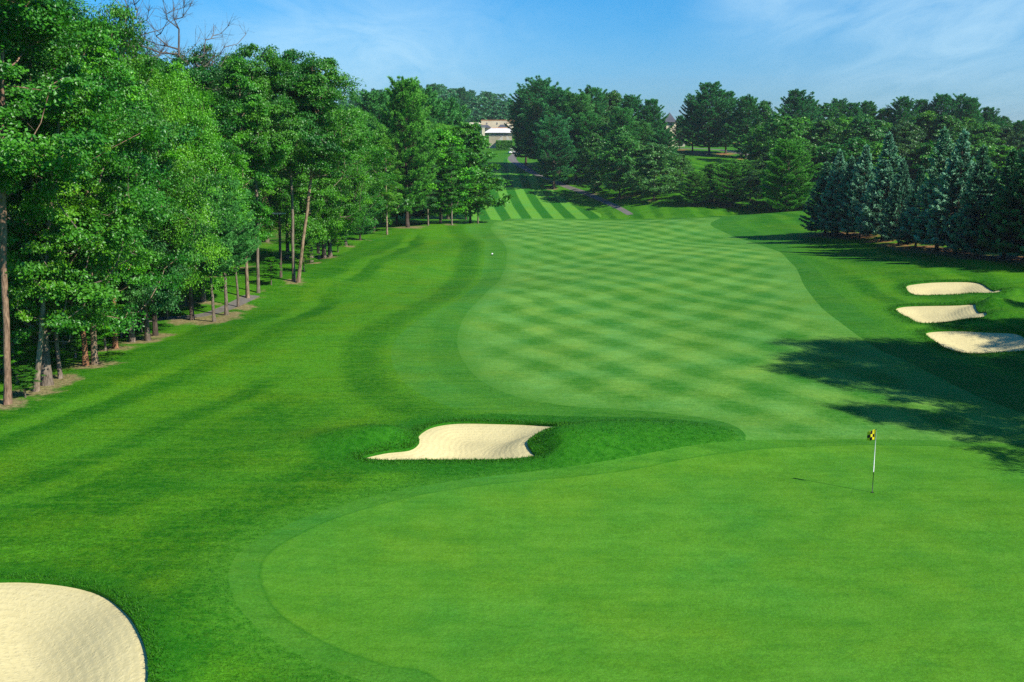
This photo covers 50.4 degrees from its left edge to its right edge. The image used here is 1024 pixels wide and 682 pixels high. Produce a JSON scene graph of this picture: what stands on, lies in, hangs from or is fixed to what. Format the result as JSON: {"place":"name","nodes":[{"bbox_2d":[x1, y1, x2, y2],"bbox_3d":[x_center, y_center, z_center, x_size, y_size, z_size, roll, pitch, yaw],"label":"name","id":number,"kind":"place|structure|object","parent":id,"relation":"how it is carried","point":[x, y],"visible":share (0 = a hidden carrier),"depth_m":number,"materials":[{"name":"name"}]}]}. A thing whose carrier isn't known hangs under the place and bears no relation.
{"place":"outdoors","nodes":[
{"label":"outdoors","id":0,"kind":"place"},
{"bbox_2d":[0,148,748,330],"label":"path","id":1,"kind":"structure","parent":0,"point":[244,300],"depth_m":249.48,"materials":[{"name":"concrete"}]},
{"bbox_2d":[0,113,1023,681],"bbox_3d":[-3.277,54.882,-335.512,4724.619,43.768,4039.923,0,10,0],"label":"ground","id":2,"kind":"structure","parent":0,"point":[352,311],"depth_m":49.02,"materials":[{"name":"green plant"}]},
{"bbox_2d":[0,319,51,383],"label":"sapling","id":3,"kind":"object","parent":2,"relation":"on","point":[18,351],"visible":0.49,"depth_m":54.55,"materials":[{"name":"green plant"}]},
{"bbox_2d":[11,365,45,397],"bbox_3d":[-23.130,1.903,51.843,1.469,1.611,1.717,5,11,28],"label":"sapling","id":4,"kind":"object","parent":2,"relation":"on","point":[23,385],"visible":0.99,"depth_m":51.58,"materials":[{"name":"green plant"}]},
{"bbox_2d":[6,127,108,378],"bbox_3d":[-23.128,-4.418,55.216,5.562,13.230,4.839,0,10,1],"label":"broadleaf tree","id":5,"kind":"object","parent":2,"relation":"on","point":[25,187],"visible":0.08,"depth_m":55.08,"materials":[{"name":"green plant"}]},
{"bbox_2d":[0,76,140,391],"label":"broadleaf tree","id":6,"kind":"object","parent":2,"relation":"on","point":[58,216],"visible":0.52,"depth_m":51.40,"materials":[{"name":"green plant"}]},
{"bbox_2d":[17,46,129,365],"bbox_3d":[-23.869,-6.952,57.881,7.532,17.463,6.443,-8,13,-36],"label":"broadleaf tree","id":7,"kind":"object","parent":2,"relation":"on","point":[85,359],"visible":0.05,"depth_m":58.39,"materials":[{"name":"green plant"}]},
{"bbox_2d":[0,583,147,681],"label":"sand bunker","id":8,"kind":"object","parent":2,"relation":"on","point":[52,633],"visible":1,"depth_m":26.85},
{"bbox_2d":[0,0,163,404],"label":"broadleaf tree","id":9,"kind":"object","parent":2,"relation":"on","point":[41,25],"visible":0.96,"depth_m":47.92,"materials":[{"name":"green plant"}]},
{"bbox_2d":[0,0,176,385],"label":"broadleaf tree","id":10,"kind":"object","parent":2,"relation":"on","point":[91,290],"visible":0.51,"depth_m":52.52,"materials":[{"name":"green plant"}]},
{"bbox_2d":[8,55,194,364],"bbox_3d":[-23.990,-6.778,58.431,13.249,16.856,13.884,-2,11,-16],"label":"broadleaf tree","id":11,"kind":"object","parent":2,"relation":"on","point":[146,278],"visible":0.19,"depth_m":58.07,"materials":[{"name":"green plant"}]},
{"bbox_2d":[6,0,204,347],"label":"broadleaf tree","id":12,"kind":"object","parent":2,"relation":"on","point":[73,9],"visible":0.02,"depth_m":64.28,"materials":[{"name":"green plant"}]},
{"bbox_2d":[81,35,184,348],"bbox_3d":[-23.515,-8.612,64.702,7.224,18.701,7.834,8,13,38],"label":"broadleaf tree","id":13,"kind":"object","parent":2,"relation":"on","point":[104,56],"visible":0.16,"depth_m":62.64,"materials":[{"name":"green plant"}]},
{"bbox_2d":[78,0,216,83],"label":"dead tree","id":14,"kind":"object","parent":2,"relation":"on","point":[134,4],"visible":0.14,"depth_m":86.47,"materials":[{"name":"brown plant"}]},
{"bbox_2d":[99,95,198,340],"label":"broadleaf tree","id":15,"kind":"object","parent":2,"relation":"on","point":[165,296],"visible":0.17,"depth_m":67.33,"materials":[{"name":"green plant"}]},
{"bbox_2d":[66,0,238,341],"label":"broadleaf tree","id":16,"kind":"object","parent":2,"relation":"on","point":[116,13],"visible":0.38,"depth_m":65.57,"materials":[{"name":"green plant"}]},
{"bbox_2d":[107,54,233,335],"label":"broadleaf tree","id":17,"kind":"object","parent":2,"relation":"on","point":[158,83],"visible":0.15,"depth_m":69.31,"materials":[{"name":"green plant"}]},
{"bbox_2d":[118,0,245,149],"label":"dead tree","id":18,"kind":"object","parent":2,"relation":"on","point":[179,46],"visible":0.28,"depth_m":88.97,"materials":[{"name":"brown plant"}]},
{"bbox_2d":[143,68,253,319],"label":"broadleaf tree","id":19,"kind":"object","parent":2,"relation":"on","point":[191,95],"visible":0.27,"depth_m":75.24,"materials":[{"name":"green plant"}]},
{"bbox_2d":[155,61,260,304],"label":"broadleaf tree","id":20,"kind":"object","parent":2,"relation":"on","point":[177,65],"visible":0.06,"depth_m":79.97,"materials":[{"name":"green plant"}]},
{"bbox_2d":[173,187,243,321],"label":"broadleaf tree","id":21,"kind":"object","parent":2,"relation":"on","point":[228,236],"visible":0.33,"depth_m":75.09,"materials":[{"name":"green plant"}]},
{"bbox_2d":[154,56,264,301],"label":"broadleaf tree","id":22,"kind":"object","parent":2,"relation":"on","point":[199,73],"visible":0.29,"depth_m":80.78,"materials":[{"name":"green plant"}]},
{"bbox_2d":[158,42,283,275],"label":"broadleaf tree","id":23,"kind":"object","parent":2,"relation":"on","point":[203,59],"visible":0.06,"depth_m":93.34,"materials":[{"name":"green plant"}]},
{"bbox_2d":[187,172,259,315],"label":"broadleaf tree","id":24,"kind":"object","parent":2,"relation":"on","point":[237,255],"visible":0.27,"depth_m":77.63,"materials":[{"name":"green plant"}]},
{"bbox_2d":[225,201,262,306],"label":"pine tree","id":25,"kind":"object","parent":2,"relation":"on","point":[243,260],"visible":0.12,"depth_m":81.77,"materials":[{"name":"green plant"}]},
{"bbox_2d":[213,56,296,297],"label":"broadleaf tree","id":26,"kind":"object","parent":2,"relation":"on","point":[245,83],"visible":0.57,"depth_m":83.07,"materials":[{"name":"green plant"}]},
{"bbox_2d":[203,41,321,292],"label":"broadleaf tree","id":27,"kind":"object","parent":2,"relation":"on","point":[264,59],"visible":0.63,"depth_m":84.28,"materials":[{"name":"green plant"}]},
{"bbox_2d":[225,46,346,281],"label":"broadleaf tree","id":28,"kind":"object","parent":2,"relation":"on","point":[291,55],"visible":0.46,"depth_m":88.40,"materials":[{"name":"green plant"}]},
{"bbox_2d":[253,92,373,262],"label":"broadleaf tree","id":29,"kind":"object","parent":2,"relation":"on","point":[313,229],"visible":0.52,"depth_m":107.39,"materials":[{"name":"green plant"}]},
{"bbox_2d":[246,50,389,282],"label":"broadleaf tree","id":30,"kind":"object","parent":2,"relation":"on","point":[314,89],"visible":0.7,"depth_m":88.32,"materials":[{"name":"green plant"}]},
{"bbox_2d":[265,74,387,257],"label":"broadleaf tree","id":31,"kind":"object","parent":2,"relation":"on","point":[362,195],"visible":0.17,"depth_m":111.95,"materials":[{"name":"green plant"}]},
{"bbox_2d":[281,108,382,256],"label":"broadleaf tree","id":32,"kind":"object","parent":2,"relation":"on","point":[369,191],"visible":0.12,"depth_m":114.13,"materials":[{"name":"green plant"}]},
{"bbox_2d":[331,108,401,245],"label":"broadleaf tree","id":33,"kind":"object","parent":2,"relation":"on","point":[383,177],"visible":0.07,"depth_m":133.96,"materials":[{"name":"green plant"}]},
{"bbox_2d":[345,87,403,213],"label":"tree","id":34,"kind":"object","parent":2,"relation":"on","point":[376,98],"visible":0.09,"depth_m":208.54,"materials":[{"name":"green plant"}]},
{"bbox_2d":[348,129,414,231],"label":"broadleaf tree","id":35,"kind":"object","parent":2,"relation":"on","point":[394,189],"visible":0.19,"depth_m":150.94,"materials":[{"name":"green plant"}]},
{"bbox_2d":[368,137,403,234],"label":"broadleaf tree","id":36,"kind":"object","parent":2,"relation":"on","point":[386,142],"visible":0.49,"depth_m":147.04,"materials":[{"name":"green plant"}]},
{"bbox_2d":[366,75,442,226],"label":"broadleaf tree","id":37,"kind":"object","parent":2,"relation":"on","point":[407,100],"visible":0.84,"depth_m":154.57,"materials":[{"name":"green plant"}]},
{"bbox_2d":[405,87,469,218],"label":"tree","id":38,"kind":"object","parent":2,"relation":"on","point":[434,113],"visible":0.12,"depth_m":218.06,"materials":[{"name":"green plant"}]},
{"bbox_2d":[399,129,482,223],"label":"broadleaf tree","id":39,"kind":"object","parent":2,"relation":"on","point":[441,142],"visible":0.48,"depth_m":161.27,"materials":[{"name":"green plant"}]},
{"bbox_2d":[437,146,474,224],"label":"broadleaf tree","id":40,"kind":"object","parent":2,"relation":"on","point":[454,195],"visible":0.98,"depth_m":159.90,"materials":[{"name":"green plant"}]},
{"bbox_2d":[368,424,552,459],"bbox_3d":[-1.913,4.037,44.468,7.689,0.833,5.914,0,10,0],"label":"sand bunker","id":41,"kind":"object","parent":2,"relation":"on","point":[477,441],"visible":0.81,"depth_m":44.73},
{"bbox_2d":[436,97,490,218],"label":"tree","id":42,"kind":"object","parent":2,"relation":"on","point":[452,108],"visible":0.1,"depth_m":228.23,"materials":[{"name":"green plant"}]},
{"bbox_2d":[435,122,513,222],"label":"broadleaf tree","id":43,"kind":"object","parent":2,"relation":"on","point":[478,141],"visible":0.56,"depth_m":167.56,"materials":[{"name":"green plant"}]},
{"bbox_2d":[470,120,514,147],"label":"clubhouse","id":44,"kind":"structure","parent":2,"relation":"on","point":[494,130],"depth_m":444.98,"materials":[{"name":"paint"}]},
{"bbox_2d":[437,159,600,220],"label":"fairway","id":45,"kind":"structure","parent":2,"relation":"on","point":[534,197],"depth_m":263.71,"materials":[{"name":"green plant"}]},
{"bbox_2d":[504,87,540,165],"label":"pine tree","id":46,"kind":"object","parent":2,"relation":"on","point":[516,104],"visible":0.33,"depth_m":335.39,"materials":[{"name":"green plant"}]},
{"bbox_2d":[506,75,563,168],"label":"pine tree","id":47,"kind":"object","parent":2,"relation":"on","point":[532,106],"visible":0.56,"depth_m":324.53,"materials":[{"name":"green plant"}]},
{"bbox_2d":[529,85,578,173],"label":"pine tree","id":48,"kind":"object","parent":2,"relation":"on","point":[553,99],"visible":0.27,"depth_m":309.99,"materials":[{"name":"green plant"}]},
{"bbox_2d":[532,115,579,188],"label":"pine tree","id":49,"kind":"object","parent":2,"relation":"on","point":[553,138],"visible":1,"depth_m":283.09,"materials":[{"name":"green plant"}]},
{"bbox_2d":[551,91,605,180],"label":"pine tree","id":50,"kind":"object","parent":2,"relation":"on","point":[580,102],"visible":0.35,"depth_m":290.69,"materials":[{"name":"green plant"}]},
{"bbox_2d":[566,111,608,180],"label":"pine tree","id":51,"kind":"object","parent":2,"relation":"on","point":[582,121],"visible":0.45,"depth_m":287.39,"materials":[{"name":"green plant"}]},
{"bbox_2d":[569,132,613,193],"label":"broadleaf tree","id":52,"kind":"object","parent":2,"relation":"on","point":[595,140],"visible":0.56,"depth_m":269.68,"materials":[{"name":"green plant"}]},
{"bbox_2d":[576,84,611,138],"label":"pine tree","id":53,"kind":"object","parent":2,"relation":"on","point":[599,101],"visible":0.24,"depth_m":315.24,"materials":[{"name":"green plant"}]},
{"bbox_2d":[587,126,650,197],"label":"broadleaf tree","id":54,"kind":"object","parent":2,"relation":"on","point":[605,159],"visible":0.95,"depth_m":256.89,"materials":[{"name":"green plant"}]},
{"bbox_2d":[597,106,645,170],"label":"pine tree","id":55,"kind":"object","parent":2,"relation":"on","point":[620,118],"visible":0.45,"depth_m":282.23,"materials":[{"name":"green plant"}]},
{"bbox_2d":[228,439,1023,681],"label":"green fringe","id":56,"kind":"object","parent":2,"relation":"on","point":[260,611],"visible":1,"depth_m":33.80,"materials":[{"name":"green plant"}]},
{"bbox_2d":[617,93,655,122],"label":"pine tree","id":57,"kind":"object","parent":2,"relation":"on","point":[632,102],"visible":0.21,"depth_m":310.74,"materials":[{"name":"green plant"}]},
{"bbox_2d":[260,445,1023,681],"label":"putting green","id":58,"kind":"object","parent":2,"relation":"on","point":[806,564],"visible":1,"depth_m":30.69,"materials":[{"name":"green plant"}]},
{"bbox_2d":[631,98,673,141],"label":"pine tree","id":59,"kind":"object","parent":2,"relation":"on","point":[651,109],"visible":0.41,"depth_m":309.66,"materials":[{"name":"green plant"}]},
{"bbox_2d":[623,142,684,200],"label":"broadleaf tree","id":60,"kind":"object","parent":2,"relation":"on","point":[650,150],"visible":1,"depth_m":245.60,"materials":[{"name":"green plant"}]},
{"bbox_2d":[647,129,678,173],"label":"pine tree","id":61,"kind":"object","parent":2,"relation":"on","point":[657,138],"visible":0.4,"depth_m":279.13,"materials":[{"name":"green plant"}]},
{"bbox_2d":[337,83,1011,134],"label":"distant wood","id":62,"kind":"object","parent":2,"relation":"on","point":[487,105],"visible":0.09,"depth_m":547.64,"materials":[{"name":"green plant"}]},
{"bbox_2d":[678,93,705,151],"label":"pine tree","id":63,"kind":"object","parent":2,"relation":"on","point":[688,136],"visible":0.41,"depth_m":318.65,"materials":[{"name":"green plant"}]},
{"bbox_2d":[676,171,716,205],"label":"pine tree","id":64,"kind":"object","parent":2,"relation":"on","point":[697,177],"visible":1,"depth_m":236.50,"materials":[{"name":"green plant"}]},
{"bbox_2d":[391,216,1023,440],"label":"rough grass","id":65,"kind":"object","parent":2,"relation":"on","point":[427,361],"visible":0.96,"depth_m":61.96,"materials":[{"name":"green plant"}]},
{"bbox_2d":[682,81,737,154],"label":"pine tree","id":66,"kind":"object","parent":2,"relation":"on","point":[708,98],"visible":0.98,"depth_m":309.33,"materials":[{"name":"green plant"}]},
{"bbox_2d":[704,90,743,153],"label":"pine tree","id":67,"kind":"object","parent":2,"relation":"on","point":[728,95],"visible":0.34,"depth_m":313.79,"materials":[{"name":"green plant"}]},
{"bbox_2d":[707,162,752,206],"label":"pine tree","id":68,"kind":"object","parent":2,"relation":"on","point":[735,173],"visible":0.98,"depth_m":235.77,"materials":[{"name":"green plant"}]},
{"bbox_2d":[457,217,1023,444],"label":"fairway","id":69,"kind":"structure","parent":2,"relation":"on","point":[700,317],"depth_m":66.24,"materials":[{"name":"green plant"}]},
{"bbox_2d":[723,94,773,157],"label":"pine tree","id":70,"kind":"object","parent":2,"relation":"on","point":[748,105],"visible":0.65,"depth_m":302.32,"materials":[{"name":"green plant"}]},
{"bbox_2d":[733,125,771,167],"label":"broadleaf tree","id":71,"kind":"object","parent":2,"relation":"on","point":[751,156],"visible":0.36,"depth_m":264.77,"materials":[{"name":"green plant"}]},
{"bbox_2d":[741,100,785,160],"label":"broadleaf tree","id":72,"kind":"object","parent":2,"relation":"on","point":[763,115],"visible":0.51,"depth_m":287.95,"materials":[{"name":"green plant"}]},
{"bbox_2d":[733,152,812,210],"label":"broadleaf tree","id":73,"kind":"object","parent":2,"relation":"on","point":[755,178],"visible":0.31,"depth_m":232.81,"materials":[{"name":"green plant"}]},
{"bbox_2d":[741,113,809,180],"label":"broadleaf tree","id":74,"kind":"object","parent":2,"relation":"on","point":[776,124],"visible":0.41,"depth_m":255.94,"materials":[{"name":"green plant"}]},
{"bbox_2d":[757,138,821,211],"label":"pine tree","id":75,"kind":"object","parent":2,"relation":"on","point":[788,158],"visible":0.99,"depth_m":186.25,"materials":[{"name":"green plant"}]},
{"bbox_2d":[774,88,823,140],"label":"pine tree","id":76,"kind":"object","parent":2,"relation":"on","point":[795,101],"visible":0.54,"depth_m":311.12,"materials":[{"name":"green plant"}]},
{"bbox_2d":[786,142,849,210],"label":"broadleaf tree","id":77,"kind":"object","parent":2,"relation":"on","point":[825,153],"visible":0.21,"depth_m":217.66,"materials":[{"name":"green plant"}]},
{"bbox_2d":[798,162,838,234],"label":"spruce tree","id":78,"kind":"object","parent":2,"relation":"on","point":[813,212],"visible":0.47,"depth_m":136.98,"materials":[{"name":"green plant"}]},
{"bbox_2d":[805,119,846,172],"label":"broadleaf tree","id":79,"kind":"object","parent":2,"relation":"on","point":[825,126],"visible":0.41,"depth_m":258.24,"materials":[{"name":"green plant"}]},
{"bbox_2d":[810,148,850,234],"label":"spruce tree","id":80,"kind":"object","parent":2,"relation":"on","point":[838,162],"visible":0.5,"depth_m":134.51,"materials":[{"name":"green plant"}]},
{"bbox_2d":[824,155,862,236],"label":"spruce tree","id":81,"kind":"object","parent":2,"relation":"on","point":[845,178],"visible":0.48,"depth_m":132.44,"materials":[{"name":"green plant"}]},
{"bbox_2d":[817,137,877,188],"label":"broadleaf tree","id":82,"kind":"object","parent":2,"relation":"on","point":[853,146],"visible":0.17,"depth_m":220.22,"materials":[{"name":"green plant"}]},
{"bbox_2d":[836,144,883,236],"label":"spruce tree","id":83,"kind":"object","parent":2,"relation":"on","point":[861,188],"visible":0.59,"depth_m":130.28,"materials":[{"name":"green plant"}]},
{"bbox_2d":[837,114,887,159],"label":"broadleaf tree","id":84,"kind":"object","parent":2,"relation":"on","point":[861,123],"visible":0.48,"depth_m":255.61,"materials":[{"name":"green plant"}]},
{"bbox_2d":[854,131,905,240],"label":"spruce tree","id":85,"kind":"object","parent":2,"relation":"on","point":[885,183],"visible":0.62,"depth_m":124.41,"materials":[{"name":"green plant"}]},
{"bbox_2d":[873,157,914,244],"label":"spruce tree","id":86,"kind":"object","parent":2,"relation":"on","point":[901,185],"visible":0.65,"depth_m":119.24,"materials":[{"name":"green plant"}]},
{"bbox_2d":[882,96,921,144],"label":"pine tree","id":87,"kind":"object","parent":2,"relation":"on","point":[902,107],"visible":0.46,"depth_m":316.93,"materials":[{"name":"green plant"}]},
{"bbox_2d":[880,119,927,162],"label":"broadleaf tree","id":88,"kind":"object","parent":2,"relation":"on","point":[903,126],"visible":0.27,"depth_m":255.05,"materials":[{"name":"green plant"}]},
{"bbox_2d":[892,165,931,247],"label":"spruce tree","id":89,"kind":"object","parent":2,"relation":"on","point":[907,237],"visible":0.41,"depth_m":115.11,"materials":[{"name":"green plant"}]},
{"bbox_2d":[895,110,941,163],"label":"broadleaf tree","id":90,"kind":"object","parent":2,"relation":"on","point":[927,116],"visible":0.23,"depth_m":261.25,"materials":[{"name":"green plant"}]},
{"bbox_2d":[897,141,948,198],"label":"broadleaf tree","id":91,"kind":"object","parent":2,"relation":"on","point":[926,149],"visible":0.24,"depth_m":213.96,"materials":[{"name":"green plant"}]},
{"bbox_2d":[900,126,964,250],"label":"spruce tree","id":92,"kind":"object","parent":2,"relation":"on","point":[942,150],"visible":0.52,"depth_m":110.30,"materials":[{"name":"green plant"}]},
{"bbox_2d":[918,93,960,132],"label":"pine tree","id":93,"kind":"object","parent":2,"relation":"on","point":[940,103],"visible":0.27,"depth_m":316.33,"materials":[{"name":"green plant"}]},
{"bbox_2d":[906,114,974,166],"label":"broadleaf tree","id":94,"kind":"object","parent":2,"relation":"on","point":[946,121],"visible":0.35,"depth_m":255.83,"materials":[{"name":"green plant"}]},
{"bbox_2d":[896,305,986,322],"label":"sand bunker","id":95,"kind":"object","parent":2,"relation":"on","point":[930,314],"visible":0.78,"depth_m":78.25},
{"bbox_2d":[914,128,984,253],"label":"spruce tree","id":96,"kind":"object","parent":2,"relation":"on","point":[954,177],"visible":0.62,"depth_m":106.46,"materials":[{"name":"green plant"}]},
{"bbox_2d":[907,282,1000,294],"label":"sand bunker","id":97,"kind":"object","parent":2,"relation":"on","point":[943,288],"visible":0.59,"depth_m":89.14},
{"bbox_2d":[952,97,984,142],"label":"pine tree","id":98,"kind":"object","parent":2,"relation":"on","point":[969,107],"visible":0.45,"depth_m":311.38,"materials":[{"name":"green plant"}]},
{"bbox_2d":[926,331,1023,352],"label":"sand bunker","id":99,"kind":"object","parent":2,"relation":"on","point":[971,342],"visible":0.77,"depth_m":68.13},
{"bbox_2d":[943,144,1013,257],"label":"spruce tree","id":100,"kind":"object","parent":2,"relation":"on","point":[971,195],"visible":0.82,"depth_m":101.71,"materials":[{"name":"green plant"}]},
{"bbox_2d":[964,122,1005,168],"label":"broadleaf tree","id":101,"kind":"object","parent":2,"relation":"on","point":[985,128],"visible":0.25,"depth_m":256.00,"materials":[{"name":"green plant"}]},
{"bbox_2d":[972,147,1023,257],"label":"spruce tree","id":102,"kind":"object","parent":2,"relation":"on","point":[1010,167],"visible":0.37,"depth_m":100.07,"materials":[{"name":"green plant"}]},
{"bbox_2d":[978,152,1023,260],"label":"spruce tree","id":103,"kind":"object","parent":2,"relation":"on","point":[1016,226],"visible":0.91,"depth_m":97.70,"materials":[{"name":"green plant"}]},
{"bbox_2d":[54,0,1023,122],"label":"sky","id":104,"kind":"structure","parent":0,"point":[879,52],"materials":[{"name":"blue"}]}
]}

